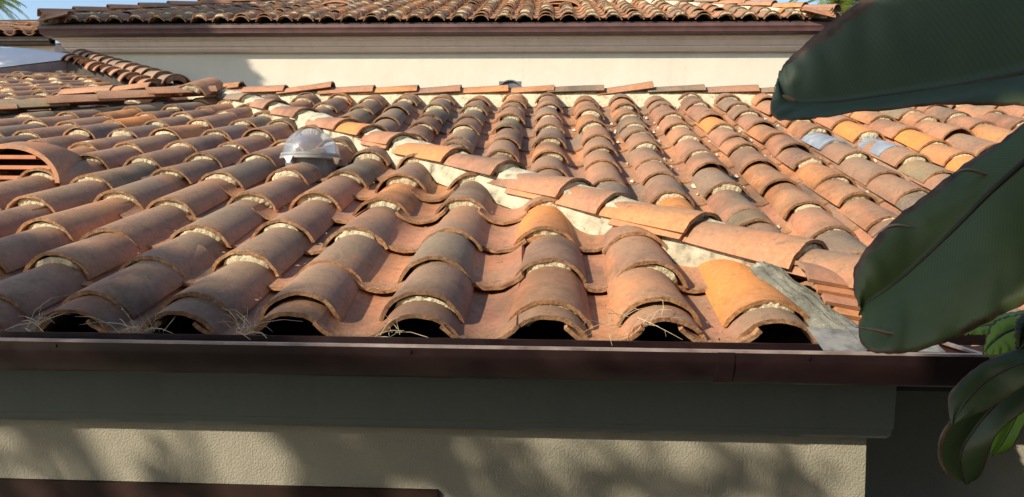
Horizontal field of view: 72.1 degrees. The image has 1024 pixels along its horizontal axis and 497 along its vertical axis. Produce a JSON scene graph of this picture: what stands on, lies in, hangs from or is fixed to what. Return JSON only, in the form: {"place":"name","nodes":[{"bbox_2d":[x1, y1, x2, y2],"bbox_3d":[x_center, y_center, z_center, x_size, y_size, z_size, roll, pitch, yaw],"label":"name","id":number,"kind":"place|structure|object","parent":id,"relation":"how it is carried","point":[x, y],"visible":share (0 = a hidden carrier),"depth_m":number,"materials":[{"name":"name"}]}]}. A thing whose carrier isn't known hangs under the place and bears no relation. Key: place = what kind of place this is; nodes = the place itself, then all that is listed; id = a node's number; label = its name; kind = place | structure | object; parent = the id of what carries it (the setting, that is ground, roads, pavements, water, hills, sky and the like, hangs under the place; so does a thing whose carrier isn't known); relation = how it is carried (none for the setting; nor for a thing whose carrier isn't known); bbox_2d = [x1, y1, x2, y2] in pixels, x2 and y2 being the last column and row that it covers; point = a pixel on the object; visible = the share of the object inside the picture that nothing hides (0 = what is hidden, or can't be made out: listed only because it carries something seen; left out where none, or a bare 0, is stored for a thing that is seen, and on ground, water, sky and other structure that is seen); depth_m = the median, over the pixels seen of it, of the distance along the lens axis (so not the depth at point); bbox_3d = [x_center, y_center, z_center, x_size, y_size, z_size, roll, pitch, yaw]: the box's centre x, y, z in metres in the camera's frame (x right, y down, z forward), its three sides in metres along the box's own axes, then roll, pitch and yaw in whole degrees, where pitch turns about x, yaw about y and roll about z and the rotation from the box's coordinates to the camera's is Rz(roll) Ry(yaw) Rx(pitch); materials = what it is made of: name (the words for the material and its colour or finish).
{"place":"outdoors","nodes":[
{"label":"outdoors","id":0,"kind":"place"},
{"bbox_2d":[0,20,67,51],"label":"wing house","id":1,"kind":"structure","parent":0,"point":[21,34],"depth_m":10.17,"materials":[{"name":"brown tile"}]},
{"bbox_2d":[0,0,826,42],"label":"sky","id":2,"kind":"structure","parent":0,"point":[30,10],"materials":[{"name":"blue"}]},
{"bbox_2d":[37,0,841,87],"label":"house","id":3,"kind":"structure","parent":0,"point":[479,43],"depth_m":9.28,"materials":[{"name":"beige paint"}]},
{"bbox_2d":[321,0,351,5],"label":"roof vent","id":4,"kind":"object","parent":3,"relation":"on","point":[327,3],"visible":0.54,"depth_m":10.50,"materials":[{"name":"ceramic"}]},
{"bbox_2d":[546,0,579,7],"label":"roof vent","id":5,"kind":"object","parent":3,"relation":"on","point":[555,3],"visible":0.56,"depth_m":10.36,"materials":[{"name":"ceramic"}]},
{"bbox_2d":[0,49,1023,496],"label":"tiled house","id":6,"kind":"structure","parent":0,"point":[746,209],"depth_m":1.90,"materials":[{"name":"ceramic"}]},
{"bbox_2d":[4,294,70,330],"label":"dry grass","id":7,"kind":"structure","parent":6,"relation":"on","point":[38,323],"depth_m":1.67,"materials":[{"name":"plant"}]},
{"bbox_2d":[0,142,83,182],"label":"roof vent","id":8,"kind":"object","parent":6,"relation":"on","point":[22,157],"visible":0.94,"depth_m":3.14,"materials":[{"name":"ceramic"}]},
{"bbox_2d":[0,46,87,73],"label":"box skylight","id":9,"kind":"object","parent":6,"relation":"on","point":[13,59],"visible":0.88,"depth_m":8.36,"materials":[{"name":"blue metal"}]},
{"bbox_2d":[75,306,175,332],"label":"dry grass","id":10,"kind":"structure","parent":6,"relation":"on","point":[148,329],"depth_m":1.64,"materials":[{"name":"plant"}]},
{"bbox_2d":[0,478,437,496],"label":"window","id":11,"kind":"structure","parent":6,"relation":"in","point":[9,487],"depth_m":1.76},
{"bbox_2d":[216,306,302,337],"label":"dry grass","id":12,"kind":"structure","parent":6,"relation":"on","point":[239,328],"depth_m":1.63,"materials":[{"name":"plant"}]},
{"bbox_2d":[280,152,341,175],"bbox_3d":[-0.966,-0.408,3.393,0.293,0.340,0.290,1,2,3],"label":"skylight base","id":13,"kind":"object","parent":6,"relation":"on","point":[323,163],"visible":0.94,"depth_m":3.29,"materials":[{"name":"plastic"}]},
{"bbox_2d":[13,182,718,336],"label":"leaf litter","id":14,"kind":"object","parent":6,"relation":"on","point":[494,256],"visible":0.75,"depth_m":2.11,"materials":[{"name":"brown plant"}]},
{"bbox_2d":[376,313,427,337],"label":"dry grass","id":15,"kind":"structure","parent":6,"relation":"on","point":[400,331],"depth_m":1.62,"materials":[{"name":"plant"}]},
{"bbox_2d":[499,80,521,87],"bbox_3d":[-0.010,-1.208,6.462,0.241,0.601,0.406,1,2,3],"label":"vent hood","id":16,"kind":"object","parent":6,"relation":"attached to","point":[512,83],"visible":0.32,"depth_m":6.27,"materials":[{"name":"grey paint"}]},
{"bbox_2d":[584,305,671,335],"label":"dry grass","id":17,"kind":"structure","parent":6,"relation":"on","point":[618,317],"depth_m":1.60,"materials":[{"name":"plant"}]},
{"bbox_2d":[608,299,694,343],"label":"dry grass","id":18,"kind":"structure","parent":6,"relation":"on","point":[647,321],"depth_m":1.57,"materials":[{"name":"plant"}]},
{"label":"ground","id":19,"kind":"structure","parent":0,"visible":0},
{"bbox_2d":[0,0,29,19],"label":"palm tree","id":20,"kind":"object","parent":19,"relation":"on","point":[8,3],"visible":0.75,"depth_m":22.69,"materials":[{"name":"green plant"}]},
{"bbox_2d":[789,0,859,15],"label":"palm tree","id":21,"kind":"object","parent":19,"relation":"on","point":[846,5],"visible":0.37,"depth_m":19.20,"materials":[{"name":"green plant"}]},
{"bbox_2d":[770,0,1023,484],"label":"bird of paradise plant","id":22,"kind":"object","parent":19,"relation":"on","point":[942,262],"visible":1,"depth_m":1.07,"materials":[{"name":"green plant"}]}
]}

